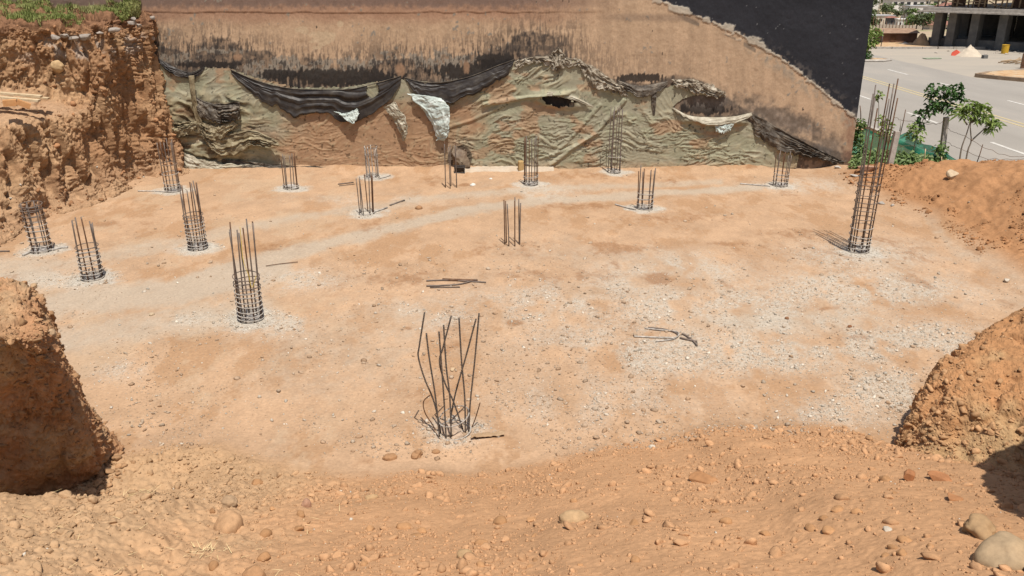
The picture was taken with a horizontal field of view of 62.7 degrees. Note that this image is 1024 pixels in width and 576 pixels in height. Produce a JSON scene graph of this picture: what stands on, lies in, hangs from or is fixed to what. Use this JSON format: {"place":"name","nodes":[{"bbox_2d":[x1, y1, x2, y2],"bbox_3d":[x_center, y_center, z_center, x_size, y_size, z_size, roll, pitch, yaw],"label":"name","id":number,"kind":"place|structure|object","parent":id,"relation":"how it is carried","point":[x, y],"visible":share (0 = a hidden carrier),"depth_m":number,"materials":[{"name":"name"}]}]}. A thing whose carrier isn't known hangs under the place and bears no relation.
{"place":"outdoors","nodes":[
{"label":"outdoors","id":0,"kind":"place"},
{"bbox_2d":[0,0,141,26],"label":"grass","id":1,"kind":"structure","parent":0,"point":[29,16],"depth_m":19.43,"materials":[{"name":"plant"}]},
{"bbox_2d":[0,0,189,246],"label":"earth bank","id":2,"kind":"structure","parent":0,"point":[73,171],"depth_m":18.55,"materials":[{"name":"soil"}]},
{"bbox_2d":[2,99,16,106],"bbox_3d":[-10.052,-3.709,16.821,0.239,0.122,0.160,-9,22,-23],"label":"brick","id":3,"kind":"object","parent":2,"relation":"on","point":[8,102],"visible":0.93,"depth_m":16.75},
{"bbox_2d":[0,96,40,101],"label":"plank","id":4,"kind":"object","parent":2,"relation":"on","point":[23,99],"visible":1,"depth_m":17.17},
{"bbox_2d":[0,92,42,97],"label":"plank","id":5,"kind":"object","parent":2,"relation":"on","point":[21,94],"visible":1,"depth_m":17.37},
{"bbox_2d":[16,99,30,108],"bbox_3d":[-9.784,-3.686,16.829,0.264,0.199,0.160,-10,23,-25],"label":"brick","id":6,"kind":"object","parent":2,"relation":"on","point":[24,104],"visible":1,"depth_m":16.77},
{"bbox_2d":[50,60,63,72],"bbox_3d":[-9.961,-4.855,18.413,0.275,0.277,0.235,0,21,0],"label":"stone","id":7,"kind":"object","parent":2,"relation":"on","point":[56,66],"visible":1,"depth_m":18.34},
{"bbox_2d":[0,16,183,232],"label":"soil clods","id":8,"kind":"object","parent":2,"relation":"on","point":[72,103],"visible":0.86,"depth_m":18.52,"materials":[{"name":"soil"}]},
{"bbox_2d":[1,167,1021,448],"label":"gravel","id":9,"kind":"structure","parent":0,"point":[757,347],"depth_m":11.46,"materials":[{"name":"gravel"}]},
{"bbox_2d":[0,159,1023,575],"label":"pit ground","id":10,"kind":"structure","parent":0,"point":[556,223],"depth_m":11.15,"materials":[{"name":"soil"}]},
{"bbox_2d":[18,201,52,253],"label":"starter bars","id":11,"kind":"object","parent":10,"relation":"on","point":[37,249],"visible":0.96,"depth_m":14.99,"materials":[{"name":"metal"}]},
{"bbox_2d":[0,277,123,495],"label":"earth mound","id":12,"kind":"object","parent":10,"relation":"on","point":[39,483],"visible":0.85,"depth_m":7.20,"materials":[{"name":"soil"}]},
{"bbox_2d":[0,280,114,491],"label":"soil clods","id":13,"kind":"object","parent":12,"relation":"on","point":[9,339],"visible":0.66,"depth_m":6.97,"materials":[{"name":"soil"}]},
{"bbox_2d":[71,217,103,281],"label":"starter bars","id":14,"kind":"object","parent":10,"relation":"on","point":[91,277],"visible":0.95,"depth_m":13.56,"materials":[{"name":"metal"}]},
{"bbox_2d":[71,421,135,495],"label":"soil clods","id":15,"kind":"object","parent":10,"relation":"on","point":[98,479],"visible":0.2,"depth_m":8.11,"materials":[{"name":"soil"}]},
{"bbox_2d":[157,138,180,192],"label":"starter bars","id":16,"kind":"object","parent":10,"relation":"on","point":[174,190],"visible":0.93,"depth_m":19.13,"materials":[{"name":"metal"}]},
{"bbox_2d":[3,486,339,575],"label":"pebbles","id":17,"kind":"object","parent":10,"relation":"on","point":[178,536],"visible":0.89,"depth_m":5.49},
{"bbox_2d":[179,181,207,250],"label":"starter bars","id":18,"kind":"object","parent":10,"relation":"on","point":[198,246],"visible":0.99,"depth_m":15.05,"materials":[{"name":"metal"}]},
{"bbox_2d":[183,153,254,168],"bbox_3d":[-7.501,-3.157,21.238,2.065,0.651,0.196,0,21,0],"label":"crumpled sheet","id":19,"kind":"object","parent":10,"relation":"on","point":[191,161],"visible":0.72,"depth_m":21.27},
{"bbox_2d":[213,510,242,533],"bbox_3d":[-2.063,1.737,6.112,0.207,0.202,0.236,0,21,0],"label":"stone","id":20,"kind":"object","parent":10,"relation":"on","point":[228,521],"visible":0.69,"depth_m":6.05,"materials":[{"name":"stone"}]},
{"bbox_2d":[221,495,237,507],"bbox_3d":[-2.322,1.754,6.903,0.139,0.107,0.116,0,21,0],"label":"stone","id":21,"kind":"object","parent":10,"relation":"on","point":[228,501],"visible":0.87,"depth_m":6.86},
{"bbox_2d":[229,219,263,323],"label":"starter bars","id":22,"kind":"object","parent":10,"relation":"on","point":[252,317],"visible":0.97,"depth_m":11.96,"materials":[{"name":"metal"}]},
{"bbox_2d":[242,565,265,575],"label":"clod","id":23,"kind":"object","parent":10,"relation":"on","point":[255,570],"visible":1,"depth_m":4.97,"materials":[{"name":"soil"}]},
{"bbox_2d":[257,551,270,560],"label":"stone","id":24,"kind":"object","parent":10,"relation":"on","point":[265,555],"visible":0.93,"depth_m":5.34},
{"bbox_2d":[260,528,271,537],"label":"stone","id":25,"kind":"object","parent":10,"relation":"on","point":[265,532],"visible":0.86,"depth_m":5.89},
{"bbox_2d":[221,159,319,167],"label":"crumpled sheet","id":26,"kind":"object","parent":10,"relation":"on","point":[236,162],"visible":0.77,"depth_m":21.33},
{"bbox_2d":[280,153,298,189],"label":"starter bars","id":27,"kind":"object","parent":10,"relation":"on","point":[291,186],"visible":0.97,"depth_m":19.35,"materials":[{"name":"metal"}]},
{"bbox_2d":[356,172,374,215],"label":"starter bars","id":28,"kind":"object","parent":10,"relation":"on","point":[367,210],"visible":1,"depth_m":17.39,"materials":[{"name":"metal"}]},
{"bbox_2d":[363,145,379,177],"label":"starter bars","id":29,"kind":"object","parent":10,"relation":"on","point":[376,165],"visible":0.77,"depth_m":20.48,"materials":[{"name":"metal"}]},
{"bbox_2d":[382,453,396,460],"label":"stone","id":30,"kind":"object","parent":10,"relation":"on","point":[389,456],"visible":1,"depth_m":8.61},
{"bbox_2d":[396,522,411,529],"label":"stone","id":31,"kind":"object","parent":10,"relation":"on","point":[404,526],"visible":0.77,"depth_m":6.01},
{"bbox_2d":[411,450,422,458],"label":"stone","id":32,"kind":"object","parent":10,"relation":"on","point":[416,454],"visible":0.98,"depth_m":8.65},
{"bbox_2d":[417,312,479,440],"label":"starter bars","id":33,"kind":"object","parent":10,"relation":"on","point":[451,428],"visible":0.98,"depth_m":8.95,"materials":[{"name":"metal"}]},
{"bbox_2d":[444,141,456,188],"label":"starter bars","id":34,"kind":"object","parent":10,"relation":"on","point":[450,165],"visible":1,"depth_m":19.51,"materials":[{"name":"metal"}]},
{"bbox_2d":[451,145,470,168],"bbox_3d":[-1.295,-3.263,21.187,0.499,0.649,0.195,0,21,0],"label":"plastic bundle","id":35,"kind":"object","parent":10,"relation":"on","point":[461,157],"visible":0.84,"depth_m":21.15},
{"bbox_2d":[160,61,798,168],"bbox_3d":[-0.494,-4.245,20.974,17.440,3.012,0.186,0,21,0],"label":"plastic sheeting","id":36,"kind":"object","parent":10,"relation":"on","point":[497,122],"visible":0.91,"depth_m":21.16,"materials":[{"name":"plastic"}]},
{"bbox_2d":[158,58,204,78],"bbox_3d":[-8.137,-5.413,20.596,1.193,0.558,0.075,0,21,0],"label":"sagging sheet","id":37,"kind":"object","parent":36,"relation":"hanging from","point":[175,71],"visible":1,"depth_m":20.63,"materials":[{"name":"black plastic"}]},
{"bbox_2d":[171,121,196,138],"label":"sagging sheet","id":38,"kind":"object","parent":36,"relation":"hanging from","point":[182,129],"visible":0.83,"depth_m":20.93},
{"bbox_2d":[188,75,202,132],"bbox_3d":[-7.813,-4.533,20.776,0.236,1.421,0.074,1,21,3],"label":"hanging flap","id":39,"kind":"object","parent":36,"relation":"hanging from","point":[198,119],"visible":1,"depth_m":20.73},
{"bbox_2d":[196,97,239,123],"bbox_3d":[-7.286,-4.403,20.773,1.124,0.659,0.197,0,21,0],"label":"sagging sheet","id":40,"kind":"object","parent":36,"relation":"hanging from","point":[220,112],"visible":1,"depth_m":20.78,"materials":[{"name":"fabric"}]},
{"bbox_2d":[198,121,237,140],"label":"sagging sheet","id":41,"kind":"object","parent":36,"relation":"hanging from","point":[216,131],"visible":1,"depth_m":20.94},
{"bbox_2d":[199,129,279,155],"bbox_3d":[-6.829,-3.640,21.062,1.979,0.689,0.195,0,21,0],"label":"sagging sheet","id":42,"kind":"object","parent":36,"relation":"hanging from","point":[234,143],"visible":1,"depth_m":21.05,"materials":[{"name":"fabric"}]},
{"bbox_2d":[230,69,400,121],"bbox_3d":[-4.820,-4.753,20.818,4.194,1.300,0.106,0,21,0],"label":"sagging sheet","id":43,"kind":"object","parent":36,"relation":"hanging from","point":[294,103],"visible":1,"depth_m":20.83,"materials":[{"name":"black plastic"}]},
{"bbox_2d":[334,109,358,123],"bbox_3d":[-4.116,-4.275,20.907,0.639,0.372,0.115,0,21,0],"label":"hanging flap","id":44,"kind":"object","parent":36,"relation":"hanging from","point":[351,116],"visible":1,"depth_m":20.90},
{"bbox_2d":[384,102,407,140],"bbox_3d":[-2.895,-4.143,20.967,0.600,0.989,0.188,0,21,0],"label":"hanging flap","id":45,"kind":"object","parent":36,"relation":"hanging from","point":[396,114],"visible":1,"depth_m":20.92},
{"bbox_2d":[408,94,449,140],"bbox_3d":[-2.056,-4.250,20.960,1.076,1.178,0.191,3,21,9],"label":"hanging flap","id":46,"kind":"object","parent":36,"relation":"hanging from","point":[436,110],"visible":1,"depth_m":20.83,"materials":[{"name":"plastic"}]},
{"bbox_2d":[404,59,513,103],"bbox_3d":[-1.304,-5.075,20.693,2.693,1.069,0.130,0,21,0],"label":"sagging sheet","id":47,"kind":"object","parent":36,"relation":"hanging from","point":[452,91],"visible":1,"depth_m":20.73,"materials":[{"name":"black plastic"}]},
{"bbox_2d":[515,56,579,69],"bbox_3d":[0.864,-5.508,20.545,1.643,0.338,0.104,0,21,0],"label":"torn fringe","id":48,"kind":"object","parent":36,"relation":"attached to","point":[546,60],"visible":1,"depth_m":20.54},
{"bbox_2d":[549,47,565,72],"bbox_3d":[1.114,-5.553,20.501,0.425,0.613,0.154,0,21,0],"label":"torn fringe","id":49,"kind":"object","parent":36,"relation":"attached to","point":[558,55],"visible":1,"depth_m":20.51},
{"bbox_2d":[547,92,592,107],"bbox_3d":[1.308,-4.668,20.837,1.423,0.393,0.064,0,21,0],"label":"torn fringe","id":50,"kind":"object","parent":36,"relation":"attached to","point":[574,98],"visible":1,"depth_m":20.82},
{"bbox_2d":[578,59,627,96],"bbox_3d":[2.235,-5.161,20.665,1.289,0.916,0.124,0,21,0],"label":"torn fringe","id":51,"kind":"object","parent":36,"relation":"attached to","point":[598,79],"visible":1,"depth_m":20.69,"materials":[{"name":"fabric"}]},
{"bbox_2d":[618,80,666,97],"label":"sagging sheet","id":52,"kind":"object","parent":36,"relation":"hanging from","point":[643,91],"visible":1,"depth_m":20.77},
{"bbox_2d":[651,93,656,115],"bbox_3d":[3.512,-4.581,20.909,0.149,0.578,0.054,2,21,5],"label":"hanging flap","id":53,"kind":"object","parent":36,"relation":"hanging from","point":[653,98],"visible":1,"depth_m":20.89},
{"bbox_2d":[672,79,725,98],"bbox_3d":[4.625,-4.909,20.750,1.384,0.490,0.141,0,21,0],"label":"torn fringe","id":54,"kind":"object","parent":36,"relation":"attached to","point":[694,86],"visible":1,"depth_m":20.75,"materials":[{"name":"fabric"}]},
{"bbox_2d":[673,107,751,125],"bbox_3d":[5.010,-4.280,20.958,2.022,0.460,0.167,0,21,0],"label":"sagging sheet","id":55,"kind":"object","parent":36,"relation":"hanging from","point":[714,121],"visible":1,"depth_m":20.98,"materials":[{"name":"plastic"}]},
{"bbox_2d":[715,124,733,133],"bbox_3d":[5.302,-4.000,21.029,0.531,0.288,0.083,0,21,0],"label":"hanging flap","id":56,"kind":"object","parent":36,"relation":"hanging from","point":[723,128],"visible":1,"depth_m":21.03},
{"bbox_2d":[752,113,843,163],"bbox_3d":[7.222,-3.756,21.182,2.525,1.320,0.144,0,21,0],"label":"sagging sheet","id":57,"kind":"object","parent":36,"relation":"hanging from","point":[770,134],"visible":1,"depth_m":21.21,"materials":[{"name":"fabric"}]},
{"bbox_2d":[471,430,504,437],"bbox_3d":[-0.262,1.581,9.089,0.389,0.036,0.086,-5,21,-13],"label":"wood offcut","id":58,"kind":"object","parent":10,"relation":"on","point":[489,434],"visible":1,"depth_m":9.09,"materials":[{"name":"wood"}]},
{"bbox_2d":[493,515,506,524],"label":"stone","id":59,"kind":"object","parent":10,"relation":"on","point":[499,520],"visible":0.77,"depth_m":6.16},
{"bbox_2d":[465,166,553,172],"bbox_3d":[-0.129,-2.972,21.237,2.372,0.135,0.550,0,21,0],"label":"concrete footing","id":60,"kind":"object","parent":10,"relation":"on","point":[501,169],"visible":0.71,"depth_m":21.18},
{"bbox_2d":[0,424,1023,575],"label":"soil clods","id":61,"kind":"object","parent":10,"relation":"on","point":[462,566],"visible":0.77,"depth_m":6.27,"materials":[{"name":"soil"}]},
{"bbox_2d":[503,197,520,246],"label":"starter bars","id":62,"kind":"object","parent":10,"relation":"on","point":[506,219],"visible":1,"depth_m":15.30,"materials":[{"name":"metal"}]},
{"bbox_2d":[0,161,1023,460],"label":"soil crumbs","id":63,"kind":"object","parent":10,"relation":"on","point":[364,361],"visible":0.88,"depth_m":10.56,"materials":[{"name":"soil"}]},
{"bbox_2d":[523,136,538,185],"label":"starter bars","id":64,"kind":"object","parent":10,"relation":"on","point":[531,183],"visible":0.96,"depth_m":19.65,"materials":[{"name":"metal"}]},
{"bbox_2d":[558,510,588,523],"bbox_3d":[0.428,1.600,5.809,0.214,0.128,0.157,0,21,0],"label":"stone","id":65,"kind":"object","parent":10,"relation":"on","point":[575,516],"visible":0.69,"depth_m":5.77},
{"bbox_2d":[607,107,622,173],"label":"starter bars","id":66,"kind":"object","parent":10,"relation":"on","point":[612,170],"visible":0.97,"depth_m":20.75,"materials":[{"name":"metal"}]},
{"bbox_2d":[636,165,655,209],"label":"starter bars","id":67,"kind":"object","parent":10,"relation":"on","point":[643,207],"visible":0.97,"depth_m":17.67,"materials":[{"name":"metal"}]},
{"bbox_2d":[689,471,717,483],"bbox_3d":[1.569,1.557,6.812,0.270,0.081,0.139,19,28,41],"label":"clod","id":68,"kind":"object","parent":10,"relation":"on","point":[700,476],"visible":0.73,"depth_m":6.80,"materials":[{"name":"soil"}]},
{"bbox_2d":[772,150,791,186],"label":"starter bars","id":69,"kind":"object","parent":10,"relation":"on","point":[780,184],"visible":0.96,"depth_m":19.57,"materials":[{"name":"metal"}]},
{"bbox_2d":[822,525,834,534],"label":"stone","id":70,"kind":"object","parent":10,"relation":"on","point":[827,530],"visible":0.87,"depth_m":4.83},
{"bbox_2d":[846,78,898,253],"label":"starter bars","id":71,"kind":"object","parent":10,"relation":"on","point":[861,249],"visible":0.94,"depth_m":14.66,"materials":[{"name":"metal"}]},
{"bbox_2d":[886,131,900,163],"bbox_3d":[9.215,-3.271,20.351,0.184,1.062,0.120,0,21,0],"label":"concrete post","id":72,"kind":"object","parent":10,"relation":"on","point":[893,147],"visible":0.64,"depth_m":20.26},
{"bbox_2d":[848,147,950,168],"bbox_3d":[9.817,-3.130,21.297,2.948,0.654,1.854,0,21,0],"label":"ground cover","id":73,"kind":"object","parent":10,"relation":"on","point":[905,158],"visible":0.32,"depth_m":21.39,"materials":[{"name":"green plant"}]},
{"bbox_2d":[903,469,915,480],"bbox_3d":[2.809,1.333,5.940,0.075,0.096,0.097,10,23,25],"label":"clod","id":74,"kind":"object","parent":10,"relation":"on","point":[909,474],"visible":0.87,"depth_m":5.91,"materials":[{"name":"soil"}]},
{"bbox_2d":[904,122,926,143],"bbox_3d":[10.409,-3.995,21.678,0.634,0.620,0.563,0,21,0],"label":"shrub","id":75,"kind":"object","parent":10,"relation":"on","point":[915,134],"visible":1,"depth_m":21.67,"materials":[{"name":"green plant"}]},
{"bbox_2d":[840,159,1023,253],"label":"soil clods","id":76,"kind":"object","parent":10,"relation":"on","point":[978,248],"visible":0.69,"depth_m":17.42,"materials":[{"name":"soil"}]},
{"bbox_2d":[927,470,952,481],"bbox_3d":[3.050,1.365,5.992,0.139,0.071,0.145,0,21,0],"label":"clod","id":77,"kind":"object","parent":10,"relation":"on","point":[934,475],"visible":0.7,"depth_m":5.98,"materials":[{"name":"soil"}]},
{"bbox_2d":[931,140,949,159],"bbox_3d":[10.911,-3.422,21.379,0.496,0.622,0.468,0,21,0],"label":"shrub","id":78,"kind":"object","parent":10,"relation":"on","point":[938,149],"visible":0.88,"depth_m":21.32,"materials":[{"name":"green plant"}]},
{"bbox_2d":[865,435,1023,480],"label":"soil clods","id":79,"kind":"object","parent":10,"relation":"on","point":[1017,475],"visible":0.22,"depth_m":7.48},
{"bbox_2d":[946,169,958,179],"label":"stone","id":80,"kind":"object","parent":10,"relation":"on","point":[951,174],"visible":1,"depth_m":17.80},
{"bbox_2d":[948,492,962,500],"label":"clod","id":81,"kind":"object","parent":10,"relation":"on","point":[952,497],"visible":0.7,"depth_m":5.23,"materials":[{"name":"soil"}]},
{"bbox_2d":[897,307,1023,472],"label":"earth mound","id":82,"kind":"object","parent":10,"relation":"on","point":[1011,365],"visible":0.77,"depth_m":8.34,"materials":[{"name":"soil"}]},
{"bbox_2d":[894,309,1023,472],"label":"soil clods","id":83,"kind":"object","parent":82,"relation":"on","point":[908,440],"visible":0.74,"depth_m":8.30,"materials":[{"name":"soil"}]},
{"bbox_2d":[962,513,995,540],"bbox_3d":[2.445,1.270,4.382,0.175,0.137,0.198,-9,23,-24],"label":"clod","id":84,"kind":"object","parent":10,"relation":"on","point":[980,526],"visible":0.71,"depth_m":4.34,"materials":[{"name":"soil"}]},
{"bbox_2d":[973,531,1023,570],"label":"stone","id":85,"kind":"object","parent":10,"relation":"on","point":[995,550],"visible":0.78,"depth_m":3.87,"materials":[{"name":"stone"}]},
{"bbox_2d":[872,40,943,46],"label":"forecourt","id":86,"kind":"structure","parent":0,"point":[891,44],"depth_m":57.35,"materials":[{"name":"concrete"}]},
{"bbox_2d":[874,28,919,41],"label":"shack","id":87,"kind":"structure","parent":86,"relation":"on","point":[900,34],"depth_m":59.79,"materials":[{"name":"metal"}]},
{"bbox_2d":[911,33,929,45],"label":"earth heap","id":88,"kind":"object","parent":86,"relation":"on","point":[921,40],"visible":1,"depth_m":57.43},
{"bbox_2d":[863,54,976,78],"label":"road","id":89,"kind":"structure","parent":0,"point":[875,70],"depth_m":42.08,"materials":[{"name":"asphalt"}]},
{"bbox_2d":[865,57,891,61],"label":"traffic island","id":90,"kind":"structure","parent":89,"relation":"on","point":[874,59],"depth_m":47.05,"materials":[{"name":"concrete"}]},
{"bbox_2d":[866,25,883,52],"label":"island tree","id":91,"kind":"object","parent":90,"relation":"on","point":[871,43],"visible":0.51,"depth_m":47.07,"materials":[{"name":"green plant"}]},
{"bbox_2d":[857,79,1023,161],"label":"road","id":92,"kind":"structure","parent":0,"point":[995,94],"depth_m":30.08,"materials":[{"name":"asphalt"}]},
{"bbox_2d":[856,121,891,136],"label":"kerb","id":93,"kind":"structure","parent":92,"relation":"on","point":[872,127],"depth_m":26.48,"materials":[{"name":"concrete"}]},
{"bbox_2d":[860,69,1023,154],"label":"white lane dashes","id":94,"kind":"object","parent":92,"relation":"on","point":[937,122],"visible":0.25,"depth_m":29.11,"materials":[{"name":"paint"}]},
{"bbox_2d":[862,76,1023,126],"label":"yellow centre lines","id":95,"kind":"object","parent":92,"relation":"on","point":[940,101],"depth_m":34.33,"materials":[{"name":"paint"}]},
{"bbox_2d":[974,69,1023,81],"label":"kerb","id":96,"kind":"structure","parent":92,"relation":"on","point":[996,77],"depth_m":39.37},
{"bbox_2d":[869,0,1011,38],"bbox_3d":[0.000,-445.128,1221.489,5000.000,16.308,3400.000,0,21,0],"label":"ground","id":97,"kind":"structure","parent":0,"point":[928,33],"depth_m":272.89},
{"bbox_2d":[5,0,873,168],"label":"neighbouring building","id":98,"kind":"structure","parent":97,"relation":"on","point":[794,68],"depth_m":20.47,"materials":[{"name":"paint"}]},
{"bbox_2d":[871,24,921,28],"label":"boundary wall","id":99,"kind":"structure","parent":97,"relation":"on","point":[897,26],"depth_m":200.73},
{"bbox_2d":[883,0,925,10],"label":"house","id":100,"kind":"structure","parent":97,"relation":"on","point":[908,2],"depth_m":407.43,"materials":[{"name":"grey"}]},
{"bbox_2d":[901,5,932,17],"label":"house","id":101,"kind":"structure","parent":97,"relation":"on","point":[920,7],"depth_m":314.37,"materials":[{"name":"grey"}]},
{"bbox_2d":[912,12,934,29],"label":"tree","id":102,"kind":"object","parent":97,"relation":"on","point":[924,19],"visible":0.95,"depth_m":176.07,"materials":[{"name":"green plant"}]},
{"bbox_2d":[940,117,949,148],"bbox_3d":[11.314,-4.053,21.979,0.155,0.832,0.110,0,21,0],"label":"concrete post","id":103,"kind":"object","parent":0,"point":[945,125],"visible":0.71,"depth_m":21.92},
{"bbox_2d":[869,49,1023,78],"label":"side road","id":104,"kind":"structure","parent":0,"point":[965,66],"depth_m":48.39,"materials":[{"name":"concrete"}]},
{"bbox_2d":[871,47,984,48],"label":"kerb","id":105,"kind":"structure","parent":104,"relation":"on","point":[925,47],"depth_m":55.01,"materials":[{"name":"concrete"}]},
{"bbox_2d":[955,45,981,56],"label":"sand heap","id":106,"kind":"object","parent":104,"relation":"on","point":[970,51],"visible":0.99,"depth_m":49.94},
{"bbox_2d":[917,0,1023,50],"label":"unfinished building","id":107,"kind":"structure","parent":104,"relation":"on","point":[986,25],"depth_m":55.73,"materials":[{"name":"grey concrete"}]},
{"bbox_2d":[986,70,1023,77],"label":"pavement","id":108,"kind":"structure","parent":0,"point":[1016,73],"depth_m":40.08,"materials":[{"name":"concrete"}]},
{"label":"verge","id":109,"kind":"structure","parent":0,"visible":0},
{"bbox_2d":[852,118,869,153],"bbox_3d":[8.951,-3.785,21.651,0.644,1.227,0.633,8,22,20],"label":"shrub","id":110,"kind":"object","parent":109,"relation":"on","point":[858,132],"visible":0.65,"depth_m":21.53,"materials":[{"name":"green plant"}]},
{"bbox_2d":[874,114,896,139],"bbox_3d":[10.047,-4.260,22.554,0.643,0.784,0.422,0,21,0],"label":"shrub","id":111,"kind":"object","parent":109,"relation":"on","point":[880,124],"visible":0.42,"depth_m":22.50,"materials":[{"name":"green plant"}]},
{"bbox_2d":[852,129,955,160],"bbox_3d":[10.480,-3.655,22.028,0.420,0.782,3.310,-17,27,-39],"label":"shade net","id":112,"kind":"object","parent":109,"relation":"on","point":[903,142],"visible":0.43,"depth_m":22.29,"materials":[{"name":"fabric"}]},
{"bbox_2d":[910,82,967,152],"bbox_3d":[11.008,-4.314,21.769,1.363,2.018,0.626,0,21,0],"label":"leaning shrub","id":113,"kind":"object","parent":109,"relation":"on","point":[953,94],"visible":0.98,"depth_m":21.53,"materials":[{"name":"green plant"}]},
{"bbox_2d":[947,99,1006,158],"bbox_3d":[11.803,-3.921,21.372,1.517,1.726,0.602,0,21,0],"label":"tree","id":114,"kind":"object","parent":109,"relation":"on","point":[992,123],"visible":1,"depth_m":21.19,"materials":[{"name":"green plant"}]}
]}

